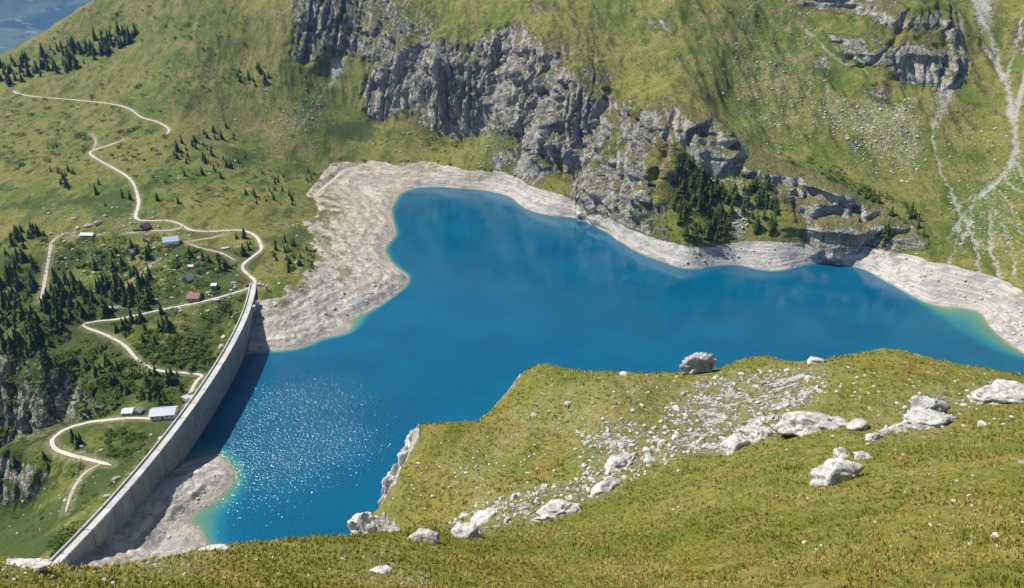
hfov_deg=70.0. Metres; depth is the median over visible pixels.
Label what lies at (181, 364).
bush
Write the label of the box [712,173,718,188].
conifer tree
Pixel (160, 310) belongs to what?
conifer tree
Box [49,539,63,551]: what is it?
bush
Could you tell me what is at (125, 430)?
bush
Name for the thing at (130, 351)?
road
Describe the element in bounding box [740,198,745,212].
conifer tree
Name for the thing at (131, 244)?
conifer tree
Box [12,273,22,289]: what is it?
conifer tree
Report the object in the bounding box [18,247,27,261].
conifer tree
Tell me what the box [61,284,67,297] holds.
conifer tree
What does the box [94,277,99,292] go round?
conifer tree
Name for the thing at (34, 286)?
conifer tree
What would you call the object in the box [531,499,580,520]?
boulder
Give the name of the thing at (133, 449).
bush
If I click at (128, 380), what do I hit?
bush
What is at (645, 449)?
stone
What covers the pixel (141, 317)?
conifer tree
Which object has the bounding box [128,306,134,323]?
conifer tree
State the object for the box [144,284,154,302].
conifer tree
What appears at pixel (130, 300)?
conifer tree
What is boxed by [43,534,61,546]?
bush
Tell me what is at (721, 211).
conifer tree
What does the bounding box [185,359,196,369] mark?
bush
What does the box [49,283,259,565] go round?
dam
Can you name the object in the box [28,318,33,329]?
conifer tree
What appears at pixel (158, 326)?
conifer tree
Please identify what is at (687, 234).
conifer tree
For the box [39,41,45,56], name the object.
conifer tree
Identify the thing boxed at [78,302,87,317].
conifer tree
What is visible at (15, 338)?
conifer tree
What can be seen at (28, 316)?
conifer tree
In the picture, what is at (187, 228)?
road
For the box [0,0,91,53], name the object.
valley
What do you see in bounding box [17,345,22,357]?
conifer tree
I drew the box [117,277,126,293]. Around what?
conifer tree
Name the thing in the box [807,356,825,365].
boulder
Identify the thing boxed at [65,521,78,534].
bush
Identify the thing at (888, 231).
conifer tree
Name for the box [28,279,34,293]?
conifer tree
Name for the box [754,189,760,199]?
conifer tree
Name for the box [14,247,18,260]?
conifer tree
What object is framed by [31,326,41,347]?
conifer tree
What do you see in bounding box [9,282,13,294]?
conifer tree
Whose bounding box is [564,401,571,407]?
boulder
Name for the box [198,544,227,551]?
boulder
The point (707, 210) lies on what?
conifer tree
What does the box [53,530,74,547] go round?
bush
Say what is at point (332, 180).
path
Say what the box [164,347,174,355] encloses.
bush
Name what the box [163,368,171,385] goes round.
conifer tree
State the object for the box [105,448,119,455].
bush
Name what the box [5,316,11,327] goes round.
conifer tree
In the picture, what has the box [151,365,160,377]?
conifer tree
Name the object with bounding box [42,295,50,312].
conifer tree
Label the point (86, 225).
boulder
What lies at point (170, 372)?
conifer tree
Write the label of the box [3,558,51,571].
boulder
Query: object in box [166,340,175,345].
bush
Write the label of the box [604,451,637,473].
boulder
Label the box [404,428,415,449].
boulder
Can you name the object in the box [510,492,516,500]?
stone
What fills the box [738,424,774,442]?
boulder
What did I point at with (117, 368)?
conifer tree
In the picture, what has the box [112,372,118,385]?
conifer tree
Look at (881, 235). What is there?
conifer tree
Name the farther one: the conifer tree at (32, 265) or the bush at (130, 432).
the conifer tree at (32, 265)
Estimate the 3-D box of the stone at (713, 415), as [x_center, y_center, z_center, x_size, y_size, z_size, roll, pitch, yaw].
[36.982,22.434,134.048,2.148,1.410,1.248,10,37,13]
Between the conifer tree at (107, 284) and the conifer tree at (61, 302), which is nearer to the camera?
the conifer tree at (61, 302)
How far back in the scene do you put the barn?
610.33 m
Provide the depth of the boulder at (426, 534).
61.16 m
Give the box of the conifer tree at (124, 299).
[121,295,127,307]
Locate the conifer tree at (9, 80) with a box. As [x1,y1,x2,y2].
[7,72,12,84]
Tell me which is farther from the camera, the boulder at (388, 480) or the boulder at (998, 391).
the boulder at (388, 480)
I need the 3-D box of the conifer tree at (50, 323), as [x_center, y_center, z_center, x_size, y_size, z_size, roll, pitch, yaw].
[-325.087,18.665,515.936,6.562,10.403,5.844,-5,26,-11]
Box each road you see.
[14,91,169,133]
[50,417,175,464]
[82,283,252,404]
[89,139,262,284]
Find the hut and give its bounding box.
[210,283,217,289]
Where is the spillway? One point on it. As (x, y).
(186, 398)
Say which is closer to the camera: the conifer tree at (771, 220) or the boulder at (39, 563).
the boulder at (39, 563)
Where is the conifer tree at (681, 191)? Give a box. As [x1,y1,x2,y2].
[678,178,685,194]
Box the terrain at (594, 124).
[0,0,1023,566]
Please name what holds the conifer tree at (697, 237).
on the terrain at (594, 124)
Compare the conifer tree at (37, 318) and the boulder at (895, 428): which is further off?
the conifer tree at (37, 318)
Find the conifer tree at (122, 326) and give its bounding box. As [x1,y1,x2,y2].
[118,317,128,332]
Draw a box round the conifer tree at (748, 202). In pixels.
[745,193,751,206]
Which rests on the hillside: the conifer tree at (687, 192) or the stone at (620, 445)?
the stone at (620, 445)
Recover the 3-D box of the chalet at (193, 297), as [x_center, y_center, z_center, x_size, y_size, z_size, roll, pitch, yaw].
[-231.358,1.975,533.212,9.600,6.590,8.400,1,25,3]
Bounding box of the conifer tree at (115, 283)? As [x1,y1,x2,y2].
[112,278,118,290]
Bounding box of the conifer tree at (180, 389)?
[178,382,183,391]
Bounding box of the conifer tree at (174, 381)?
[171,375,177,384]
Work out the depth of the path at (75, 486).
381.75 m
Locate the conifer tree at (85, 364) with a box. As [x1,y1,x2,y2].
[82,356,90,370]
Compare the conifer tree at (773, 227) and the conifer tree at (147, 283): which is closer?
the conifer tree at (147, 283)
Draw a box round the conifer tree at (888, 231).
[883,220,890,236]
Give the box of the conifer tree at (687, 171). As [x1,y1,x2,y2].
[685,162,689,175]
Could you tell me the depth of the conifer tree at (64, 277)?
561.12 m
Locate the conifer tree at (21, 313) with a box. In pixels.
[16,303,26,322]
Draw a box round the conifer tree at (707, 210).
[704,201,710,214]
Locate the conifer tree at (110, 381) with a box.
[107,375,113,388]
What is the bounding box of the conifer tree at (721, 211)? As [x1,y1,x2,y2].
[719,205,723,215]
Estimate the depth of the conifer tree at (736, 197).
651.75 m
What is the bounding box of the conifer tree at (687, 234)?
[684,227,690,237]
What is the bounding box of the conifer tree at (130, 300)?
[127,291,136,306]
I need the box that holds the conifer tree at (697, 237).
[694,229,699,240]
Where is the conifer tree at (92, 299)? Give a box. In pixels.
[89,286,95,303]
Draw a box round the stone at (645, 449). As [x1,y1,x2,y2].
[642,447,650,452]
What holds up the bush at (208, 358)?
on the terrain at (594, 124)
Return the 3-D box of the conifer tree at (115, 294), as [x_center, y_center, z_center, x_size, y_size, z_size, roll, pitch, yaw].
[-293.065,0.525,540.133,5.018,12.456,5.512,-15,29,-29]
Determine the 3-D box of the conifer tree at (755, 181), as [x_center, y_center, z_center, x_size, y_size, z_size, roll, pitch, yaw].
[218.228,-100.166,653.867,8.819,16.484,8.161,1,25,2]
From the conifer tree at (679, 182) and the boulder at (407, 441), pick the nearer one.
the boulder at (407, 441)
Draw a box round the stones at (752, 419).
[2,366,1022,583]
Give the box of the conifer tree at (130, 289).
[126,280,134,296]
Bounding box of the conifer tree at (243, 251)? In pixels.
[239,244,246,255]
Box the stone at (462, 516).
[459,514,466,519]
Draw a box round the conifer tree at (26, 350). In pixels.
[24,343,29,355]
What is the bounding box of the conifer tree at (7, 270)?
[2,265,11,278]
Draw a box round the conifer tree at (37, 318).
[33,311,40,322]
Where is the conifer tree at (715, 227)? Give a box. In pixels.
[713,221,718,232]
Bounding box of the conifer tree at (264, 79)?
[262,72,267,82]
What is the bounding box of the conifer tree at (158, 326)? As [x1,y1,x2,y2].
[157,319,161,331]
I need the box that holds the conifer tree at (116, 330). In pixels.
[113,322,118,332]
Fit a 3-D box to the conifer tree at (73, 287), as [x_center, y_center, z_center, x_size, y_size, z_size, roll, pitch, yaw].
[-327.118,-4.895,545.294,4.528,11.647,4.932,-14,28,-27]
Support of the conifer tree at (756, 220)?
on the terrain at (594, 124)
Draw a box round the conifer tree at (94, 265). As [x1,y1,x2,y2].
[92,256,98,270]
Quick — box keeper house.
[148,403,177,420]
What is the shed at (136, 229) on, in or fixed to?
on the terrain at (594, 124)
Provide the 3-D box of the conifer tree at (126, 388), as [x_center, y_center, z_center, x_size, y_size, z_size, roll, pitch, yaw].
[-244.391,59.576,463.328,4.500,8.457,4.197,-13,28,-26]
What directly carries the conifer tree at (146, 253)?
on the terrain at (594, 124)
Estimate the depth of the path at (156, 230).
618.57 m
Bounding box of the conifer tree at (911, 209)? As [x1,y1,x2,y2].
[908,201,913,212]
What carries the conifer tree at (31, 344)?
on the terrain at (594, 124)
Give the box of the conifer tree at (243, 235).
[241,227,248,239]
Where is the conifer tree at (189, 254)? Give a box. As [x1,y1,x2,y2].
[186,247,194,259]
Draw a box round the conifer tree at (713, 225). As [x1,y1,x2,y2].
[712,216,714,231]
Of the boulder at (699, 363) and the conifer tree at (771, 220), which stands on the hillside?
the boulder at (699, 363)
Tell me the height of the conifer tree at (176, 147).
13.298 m
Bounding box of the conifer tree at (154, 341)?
[152,335,158,345]
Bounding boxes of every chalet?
[140,222,151,230]
[182,273,194,283]
[186,292,201,301]
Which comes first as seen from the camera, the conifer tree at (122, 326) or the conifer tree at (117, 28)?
the conifer tree at (122, 326)
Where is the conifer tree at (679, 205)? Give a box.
[676,197,682,211]
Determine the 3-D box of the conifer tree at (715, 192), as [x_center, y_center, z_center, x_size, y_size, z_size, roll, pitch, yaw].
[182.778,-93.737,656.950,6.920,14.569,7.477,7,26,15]
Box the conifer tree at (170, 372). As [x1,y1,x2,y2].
[168,367,174,377]
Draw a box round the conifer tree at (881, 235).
[878,224,885,237]
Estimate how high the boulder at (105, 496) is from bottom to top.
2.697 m
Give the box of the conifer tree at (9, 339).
[6,333,12,345]
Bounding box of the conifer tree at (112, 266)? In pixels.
[109,259,117,272]
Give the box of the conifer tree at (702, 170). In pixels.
[699,162,706,178]
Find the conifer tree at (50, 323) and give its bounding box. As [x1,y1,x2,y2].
[48,315,54,327]
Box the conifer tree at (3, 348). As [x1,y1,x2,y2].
[0,341,6,351]
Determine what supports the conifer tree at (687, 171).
on the terrain at (594, 124)
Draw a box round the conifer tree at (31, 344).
[28,334,33,348]
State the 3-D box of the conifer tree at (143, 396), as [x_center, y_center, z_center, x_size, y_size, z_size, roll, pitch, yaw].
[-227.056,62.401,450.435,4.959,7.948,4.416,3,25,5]
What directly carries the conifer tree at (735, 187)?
on the terrain at (594, 124)
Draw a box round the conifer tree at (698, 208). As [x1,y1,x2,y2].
[695,198,700,211]
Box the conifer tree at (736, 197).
[730,186,740,202]
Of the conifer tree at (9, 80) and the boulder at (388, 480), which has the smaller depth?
the boulder at (388, 480)
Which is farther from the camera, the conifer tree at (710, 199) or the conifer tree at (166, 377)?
the conifer tree at (710, 199)
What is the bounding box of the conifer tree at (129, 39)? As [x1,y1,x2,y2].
[125,29,132,42]
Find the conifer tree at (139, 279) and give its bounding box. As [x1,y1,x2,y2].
[134,270,143,288]
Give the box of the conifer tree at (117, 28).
[115,21,118,32]
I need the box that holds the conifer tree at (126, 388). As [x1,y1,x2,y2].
[123,384,129,393]
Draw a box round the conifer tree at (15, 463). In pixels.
[11,455,18,471]
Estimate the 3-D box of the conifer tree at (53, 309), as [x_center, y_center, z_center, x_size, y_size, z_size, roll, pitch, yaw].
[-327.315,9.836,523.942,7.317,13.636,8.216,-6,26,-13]
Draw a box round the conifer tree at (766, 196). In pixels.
[762,188,769,203]
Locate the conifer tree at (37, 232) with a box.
[33,223,41,235]
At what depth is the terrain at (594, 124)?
728.09 m
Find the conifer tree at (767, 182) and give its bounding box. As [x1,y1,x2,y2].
[764,176,769,189]
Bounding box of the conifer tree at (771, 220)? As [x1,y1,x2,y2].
[767,214,773,225]
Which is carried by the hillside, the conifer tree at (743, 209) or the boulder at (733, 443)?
the boulder at (733, 443)
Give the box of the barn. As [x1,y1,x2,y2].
[80,233,94,236]
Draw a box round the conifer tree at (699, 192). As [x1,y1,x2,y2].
[696,185,702,199]
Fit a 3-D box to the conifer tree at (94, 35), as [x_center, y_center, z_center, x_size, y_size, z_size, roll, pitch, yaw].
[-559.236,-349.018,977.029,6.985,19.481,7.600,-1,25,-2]
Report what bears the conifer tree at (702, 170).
on the terrain at (594, 124)
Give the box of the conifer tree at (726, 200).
[723,193,729,202]
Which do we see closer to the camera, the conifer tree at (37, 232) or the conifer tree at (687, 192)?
the conifer tree at (37, 232)
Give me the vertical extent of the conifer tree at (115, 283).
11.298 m
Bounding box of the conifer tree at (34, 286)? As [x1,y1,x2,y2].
[31,278,37,290]
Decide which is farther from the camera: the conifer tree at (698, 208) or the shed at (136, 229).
the conifer tree at (698, 208)
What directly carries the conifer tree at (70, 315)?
on the terrain at (594, 124)
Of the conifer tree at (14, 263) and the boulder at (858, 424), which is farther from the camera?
the conifer tree at (14, 263)
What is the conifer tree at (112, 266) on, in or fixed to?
on the terrain at (594, 124)
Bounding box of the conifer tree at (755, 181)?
[752,175,758,190]
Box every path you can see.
[39,236,58,301]
[65,464,98,511]
[128,227,181,232]
[186,242,234,259]
[316,166,358,194]
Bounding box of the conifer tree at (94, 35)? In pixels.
[92,27,96,39]
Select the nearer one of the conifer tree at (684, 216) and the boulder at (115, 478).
the boulder at (115, 478)
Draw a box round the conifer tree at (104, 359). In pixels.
[102,352,110,366]
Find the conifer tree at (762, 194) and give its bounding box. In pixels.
[760,188,763,200]
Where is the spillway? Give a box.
[180,389,196,403]
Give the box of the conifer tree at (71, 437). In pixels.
[69,428,73,443]
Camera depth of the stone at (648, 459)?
114.13 m
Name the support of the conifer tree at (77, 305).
on the terrain at (594, 124)
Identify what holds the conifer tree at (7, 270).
on the terrain at (594, 124)
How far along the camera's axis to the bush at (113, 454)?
394.62 m
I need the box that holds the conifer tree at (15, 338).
[11,329,21,345]
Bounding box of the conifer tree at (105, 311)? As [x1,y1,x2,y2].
[99,297,111,317]
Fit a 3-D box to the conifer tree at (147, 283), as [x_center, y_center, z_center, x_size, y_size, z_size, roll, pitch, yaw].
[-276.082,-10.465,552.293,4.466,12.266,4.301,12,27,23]
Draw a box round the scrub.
[0,5,924,538]
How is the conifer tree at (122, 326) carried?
on the terrain at (594, 124)
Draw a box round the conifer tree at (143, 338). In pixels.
[141,333,146,343]
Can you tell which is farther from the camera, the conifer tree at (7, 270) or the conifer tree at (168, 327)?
the conifer tree at (7, 270)
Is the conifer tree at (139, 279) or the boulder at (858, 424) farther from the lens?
the conifer tree at (139, 279)
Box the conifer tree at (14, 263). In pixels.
[12,255,16,268]
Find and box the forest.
[0,25,924,474]
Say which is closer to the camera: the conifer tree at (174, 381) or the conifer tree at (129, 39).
the conifer tree at (174, 381)
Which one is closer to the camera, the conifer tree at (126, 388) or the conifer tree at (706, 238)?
the conifer tree at (126, 388)
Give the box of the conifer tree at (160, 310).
[158,300,163,314]
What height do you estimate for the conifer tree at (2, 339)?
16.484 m
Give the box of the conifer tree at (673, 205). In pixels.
[671,194,676,207]
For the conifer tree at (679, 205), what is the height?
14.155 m
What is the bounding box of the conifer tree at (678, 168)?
[677,161,681,178]
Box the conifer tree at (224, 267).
[222,259,227,271]
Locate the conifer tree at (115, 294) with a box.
[113,287,119,300]
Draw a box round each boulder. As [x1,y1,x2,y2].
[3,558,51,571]
[83,223,93,227]
[102,494,110,498]
[108,305,122,309]
[111,476,120,481]
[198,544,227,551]
[347,511,377,535]
[370,565,391,573]
[378,464,398,505]
[397,446,408,465]
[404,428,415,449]
[408,528,440,543]
[450,521,482,539]
[470,507,497,526]
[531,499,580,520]
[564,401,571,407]
[590,477,621,494]
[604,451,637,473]
[679,352,716,374]
[720,433,750,455]
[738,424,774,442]
[773,411,846,435]
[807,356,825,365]
[809,457,864,486]
[833,447,849,457]
[845,418,867,430]
[853,451,872,459]
[865,432,882,440]
[877,425,906,433]
[894,408,952,429]
[908,395,950,412]
[969,379,1023,404]
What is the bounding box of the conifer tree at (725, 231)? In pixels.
[722,221,727,234]
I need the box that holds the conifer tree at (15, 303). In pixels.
[12,296,17,310]
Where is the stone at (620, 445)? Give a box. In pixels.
[617,442,624,448]
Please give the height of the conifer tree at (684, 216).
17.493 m
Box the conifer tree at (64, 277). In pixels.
[62,270,69,284]
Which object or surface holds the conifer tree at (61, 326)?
on the terrain at (594, 124)
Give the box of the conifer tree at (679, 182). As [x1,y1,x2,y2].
[676,174,681,185]
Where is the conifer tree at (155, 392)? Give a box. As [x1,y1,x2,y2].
[150,382,161,401]
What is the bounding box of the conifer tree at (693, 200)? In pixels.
[690,191,696,204]
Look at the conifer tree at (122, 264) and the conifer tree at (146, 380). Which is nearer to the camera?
the conifer tree at (146, 380)
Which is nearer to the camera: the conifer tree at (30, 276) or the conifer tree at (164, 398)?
the conifer tree at (164, 398)
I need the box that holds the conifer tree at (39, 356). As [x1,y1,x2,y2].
[36,346,48,361]
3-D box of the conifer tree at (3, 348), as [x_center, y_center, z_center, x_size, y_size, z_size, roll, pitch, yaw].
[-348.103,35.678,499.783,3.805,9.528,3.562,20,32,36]
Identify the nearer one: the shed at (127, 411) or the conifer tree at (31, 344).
the shed at (127, 411)
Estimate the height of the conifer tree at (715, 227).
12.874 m
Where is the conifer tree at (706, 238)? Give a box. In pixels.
[702,225,711,242]
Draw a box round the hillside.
[0,348,1023,587]
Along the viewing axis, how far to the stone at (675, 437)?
124.33 m
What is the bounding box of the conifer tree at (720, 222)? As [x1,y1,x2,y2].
[718,216,722,227]
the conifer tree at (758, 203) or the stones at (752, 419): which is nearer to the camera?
the stones at (752, 419)
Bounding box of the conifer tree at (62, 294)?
[60,287,66,299]
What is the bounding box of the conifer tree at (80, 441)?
[78,434,83,444]
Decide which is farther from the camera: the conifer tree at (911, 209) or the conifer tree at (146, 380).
the conifer tree at (911, 209)
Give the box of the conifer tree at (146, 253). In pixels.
[144,246,150,260]
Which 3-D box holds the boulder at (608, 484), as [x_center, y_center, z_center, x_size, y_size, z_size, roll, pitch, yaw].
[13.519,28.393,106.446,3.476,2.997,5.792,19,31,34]
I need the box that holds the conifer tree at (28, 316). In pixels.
[25,310,30,322]
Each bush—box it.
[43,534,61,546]
[48,547,61,557]
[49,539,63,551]
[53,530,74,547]
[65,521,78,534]
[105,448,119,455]
[110,448,116,455]
[115,359,138,367]
[117,426,129,432]
[117,429,133,439]
[123,375,137,383]
[130,441,143,451]
[141,343,154,347]
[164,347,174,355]
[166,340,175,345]
[175,361,183,366]
[183,342,198,347]
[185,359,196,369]
[187,352,203,358]
[193,342,203,350]
[202,356,214,361]
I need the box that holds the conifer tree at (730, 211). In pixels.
[727,205,734,215]
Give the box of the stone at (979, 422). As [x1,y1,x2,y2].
[977,420,986,426]
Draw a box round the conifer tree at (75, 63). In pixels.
[72,54,78,67]
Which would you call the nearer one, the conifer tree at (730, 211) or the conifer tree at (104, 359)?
the conifer tree at (104, 359)
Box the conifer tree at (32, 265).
[29,258,35,268]
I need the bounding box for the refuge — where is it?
[162,235,178,246]
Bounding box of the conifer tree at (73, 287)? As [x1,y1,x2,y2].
[71,280,75,294]
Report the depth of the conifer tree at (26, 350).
497.64 m
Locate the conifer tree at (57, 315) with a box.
[54,306,62,321]
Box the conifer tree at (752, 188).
[749,180,753,193]
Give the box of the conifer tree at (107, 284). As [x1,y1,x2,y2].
[103,276,110,289]
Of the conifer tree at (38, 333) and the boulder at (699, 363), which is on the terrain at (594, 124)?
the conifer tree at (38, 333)
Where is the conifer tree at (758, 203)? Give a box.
[756,197,759,206]
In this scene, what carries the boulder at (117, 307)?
on the terrain at (594, 124)
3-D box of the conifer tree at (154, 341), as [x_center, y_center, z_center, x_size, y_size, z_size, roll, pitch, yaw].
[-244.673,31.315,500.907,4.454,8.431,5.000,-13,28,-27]
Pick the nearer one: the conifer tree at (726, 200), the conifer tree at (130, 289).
the conifer tree at (130, 289)
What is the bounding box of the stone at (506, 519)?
[504,517,510,522]
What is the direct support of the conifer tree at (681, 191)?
on the terrain at (594, 124)
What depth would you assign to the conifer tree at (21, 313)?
521.53 m
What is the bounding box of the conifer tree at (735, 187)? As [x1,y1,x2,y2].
[729,182,738,196]
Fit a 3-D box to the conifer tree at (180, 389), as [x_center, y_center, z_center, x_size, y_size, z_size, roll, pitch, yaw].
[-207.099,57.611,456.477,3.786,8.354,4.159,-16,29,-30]
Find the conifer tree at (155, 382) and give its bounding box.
[153,377,161,390]
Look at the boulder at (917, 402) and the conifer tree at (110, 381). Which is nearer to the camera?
the boulder at (917, 402)
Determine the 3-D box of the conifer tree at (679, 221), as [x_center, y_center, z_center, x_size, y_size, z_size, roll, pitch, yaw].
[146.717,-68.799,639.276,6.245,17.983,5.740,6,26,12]
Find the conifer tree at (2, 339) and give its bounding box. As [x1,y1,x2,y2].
[0,331,6,348]
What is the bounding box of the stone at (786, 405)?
[783,403,790,407]
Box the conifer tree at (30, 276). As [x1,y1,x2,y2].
[28,270,35,283]
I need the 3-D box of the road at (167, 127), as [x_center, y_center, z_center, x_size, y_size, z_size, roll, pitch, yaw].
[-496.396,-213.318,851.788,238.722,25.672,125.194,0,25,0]
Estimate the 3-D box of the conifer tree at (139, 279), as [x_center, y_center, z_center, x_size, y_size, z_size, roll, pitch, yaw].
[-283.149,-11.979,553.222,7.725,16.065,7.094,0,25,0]
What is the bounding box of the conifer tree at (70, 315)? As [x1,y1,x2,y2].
[67,304,73,319]
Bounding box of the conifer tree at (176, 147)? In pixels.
[174,140,179,151]
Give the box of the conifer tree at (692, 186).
[688,175,694,188]
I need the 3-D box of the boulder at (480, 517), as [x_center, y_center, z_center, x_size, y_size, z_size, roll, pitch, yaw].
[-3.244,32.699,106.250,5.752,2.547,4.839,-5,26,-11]
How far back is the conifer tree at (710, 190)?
655.30 m
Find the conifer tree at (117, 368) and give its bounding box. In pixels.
[115,359,119,371]
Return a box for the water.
[182,187,1023,544]
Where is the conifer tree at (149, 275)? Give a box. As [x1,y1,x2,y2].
[146,268,153,281]
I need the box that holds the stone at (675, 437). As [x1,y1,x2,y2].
[671,434,678,439]
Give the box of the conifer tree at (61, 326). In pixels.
[59,317,65,330]
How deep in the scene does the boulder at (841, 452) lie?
83.31 m
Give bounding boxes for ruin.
[61,232,75,235]
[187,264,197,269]
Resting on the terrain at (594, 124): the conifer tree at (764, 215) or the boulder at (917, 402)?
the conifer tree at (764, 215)
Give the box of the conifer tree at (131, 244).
[128,239,133,250]
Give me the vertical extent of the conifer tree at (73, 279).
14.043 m
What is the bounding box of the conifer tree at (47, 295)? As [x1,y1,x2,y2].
[44,287,50,299]
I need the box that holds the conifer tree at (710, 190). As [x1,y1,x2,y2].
[708,183,713,198]
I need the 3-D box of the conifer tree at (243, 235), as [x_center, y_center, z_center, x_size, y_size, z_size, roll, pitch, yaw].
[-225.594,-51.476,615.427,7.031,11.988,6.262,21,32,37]
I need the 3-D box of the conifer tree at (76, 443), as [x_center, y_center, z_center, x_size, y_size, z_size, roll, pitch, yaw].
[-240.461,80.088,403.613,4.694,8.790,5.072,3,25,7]
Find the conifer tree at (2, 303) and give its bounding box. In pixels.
[0,293,5,310]
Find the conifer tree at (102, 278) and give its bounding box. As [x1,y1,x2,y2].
[100,272,104,283]
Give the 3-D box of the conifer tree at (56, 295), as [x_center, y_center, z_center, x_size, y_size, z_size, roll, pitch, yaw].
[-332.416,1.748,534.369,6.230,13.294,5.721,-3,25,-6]
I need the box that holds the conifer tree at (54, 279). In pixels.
[49,266,60,283]
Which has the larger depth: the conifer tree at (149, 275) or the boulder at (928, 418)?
the conifer tree at (149, 275)
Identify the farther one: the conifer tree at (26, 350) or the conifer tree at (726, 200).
the conifer tree at (726, 200)
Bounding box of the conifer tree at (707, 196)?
[702,186,708,199]
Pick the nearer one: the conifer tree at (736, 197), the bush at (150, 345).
the bush at (150, 345)
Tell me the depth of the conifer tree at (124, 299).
534.34 m
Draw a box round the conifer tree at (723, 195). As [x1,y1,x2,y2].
[719,187,725,198]
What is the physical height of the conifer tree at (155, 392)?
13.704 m
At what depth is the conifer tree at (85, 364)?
490.10 m
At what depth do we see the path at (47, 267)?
582.13 m
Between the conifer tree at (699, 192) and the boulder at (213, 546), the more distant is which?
the conifer tree at (699, 192)
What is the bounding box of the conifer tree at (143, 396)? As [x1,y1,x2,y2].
[141,390,145,401]
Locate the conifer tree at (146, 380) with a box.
[142,373,150,388]
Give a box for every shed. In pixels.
[120,407,135,415]
[132,228,142,231]
[133,406,144,414]
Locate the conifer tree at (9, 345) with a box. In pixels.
[6,339,14,353]
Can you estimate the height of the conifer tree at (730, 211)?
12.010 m
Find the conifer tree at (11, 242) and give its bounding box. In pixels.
[9,234,14,246]
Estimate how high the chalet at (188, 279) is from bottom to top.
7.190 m
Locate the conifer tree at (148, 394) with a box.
[144,384,151,400]
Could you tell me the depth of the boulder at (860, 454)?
79.65 m
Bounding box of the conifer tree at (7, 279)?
[5,270,11,284]
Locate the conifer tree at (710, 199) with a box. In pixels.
[708,192,711,203]
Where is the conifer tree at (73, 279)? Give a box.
[70,272,77,286]
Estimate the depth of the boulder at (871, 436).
92.27 m
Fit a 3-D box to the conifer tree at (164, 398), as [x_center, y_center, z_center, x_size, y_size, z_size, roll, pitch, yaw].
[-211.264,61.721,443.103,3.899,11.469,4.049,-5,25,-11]
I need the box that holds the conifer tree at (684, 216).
[682,201,686,218]
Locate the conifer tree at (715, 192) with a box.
[713,182,717,197]
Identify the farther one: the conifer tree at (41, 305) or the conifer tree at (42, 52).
the conifer tree at (42, 52)
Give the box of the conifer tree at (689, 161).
[686,153,692,169]
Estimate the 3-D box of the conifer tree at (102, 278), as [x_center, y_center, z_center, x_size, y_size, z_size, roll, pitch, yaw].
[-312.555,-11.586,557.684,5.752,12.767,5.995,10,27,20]
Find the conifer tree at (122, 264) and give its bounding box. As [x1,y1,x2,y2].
[118,256,126,269]
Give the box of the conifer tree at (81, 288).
[77,279,87,294]
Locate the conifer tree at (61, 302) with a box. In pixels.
[57,295,65,306]
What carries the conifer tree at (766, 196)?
on the terrain at (594, 124)
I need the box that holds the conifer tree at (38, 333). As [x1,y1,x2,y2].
[34,327,42,336]
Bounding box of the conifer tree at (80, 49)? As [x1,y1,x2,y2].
[77,41,84,53]
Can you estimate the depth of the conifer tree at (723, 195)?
655.75 m
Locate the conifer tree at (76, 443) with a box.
[73,433,79,447]
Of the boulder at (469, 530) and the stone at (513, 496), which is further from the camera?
the stone at (513, 496)
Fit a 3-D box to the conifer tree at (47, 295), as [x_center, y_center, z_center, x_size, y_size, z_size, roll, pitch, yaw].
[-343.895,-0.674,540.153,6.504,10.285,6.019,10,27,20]
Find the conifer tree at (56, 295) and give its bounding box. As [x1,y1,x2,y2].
[55,289,58,301]
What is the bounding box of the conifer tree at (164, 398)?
[162,390,166,403]
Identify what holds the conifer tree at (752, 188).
on the terrain at (594, 124)
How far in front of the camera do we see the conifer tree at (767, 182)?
652.33 m
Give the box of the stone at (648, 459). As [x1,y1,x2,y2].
[643,456,652,461]
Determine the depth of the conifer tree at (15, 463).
405.24 m
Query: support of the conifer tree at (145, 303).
on the terrain at (594, 124)
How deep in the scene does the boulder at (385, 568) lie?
43.73 m
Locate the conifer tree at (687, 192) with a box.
[683,185,689,195]
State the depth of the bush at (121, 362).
479.22 m
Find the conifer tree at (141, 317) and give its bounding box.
[138,310,144,321]
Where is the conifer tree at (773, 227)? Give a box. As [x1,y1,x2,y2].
[768,221,775,231]
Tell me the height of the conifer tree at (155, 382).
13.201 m
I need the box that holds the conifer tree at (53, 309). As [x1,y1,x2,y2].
[51,300,61,317]
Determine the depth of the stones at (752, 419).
125.91 m
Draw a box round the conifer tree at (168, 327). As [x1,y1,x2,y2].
[164,317,173,331]
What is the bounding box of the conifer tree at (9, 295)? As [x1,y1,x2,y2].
[7,288,12,300]
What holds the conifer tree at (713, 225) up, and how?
on the terrain at (594, 124)
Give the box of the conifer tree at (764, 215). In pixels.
[762,206,765,219]
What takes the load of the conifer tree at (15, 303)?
on the terrain at (594, 124)
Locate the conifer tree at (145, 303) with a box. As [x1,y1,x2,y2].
[143,296,148,308]
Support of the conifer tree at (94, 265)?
on the terrain at (594, 124)
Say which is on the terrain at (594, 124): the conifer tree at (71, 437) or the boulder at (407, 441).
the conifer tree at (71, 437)
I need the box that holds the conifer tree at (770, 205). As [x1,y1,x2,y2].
[767,198,772,208]
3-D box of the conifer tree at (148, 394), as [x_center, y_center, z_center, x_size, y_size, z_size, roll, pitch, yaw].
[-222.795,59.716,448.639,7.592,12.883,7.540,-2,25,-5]
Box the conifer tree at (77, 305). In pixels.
[75,299,78,310]
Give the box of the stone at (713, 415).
[708,412,716,417]
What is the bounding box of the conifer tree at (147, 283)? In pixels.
[145,274,150,286]
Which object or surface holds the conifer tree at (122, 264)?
on the terrain at (594, 124)
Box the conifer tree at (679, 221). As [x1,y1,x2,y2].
[675,208,681,224]
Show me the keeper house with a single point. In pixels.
(160, 413)
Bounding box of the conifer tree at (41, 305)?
[39,297,43,310]
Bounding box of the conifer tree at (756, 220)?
[752,214,761,229]

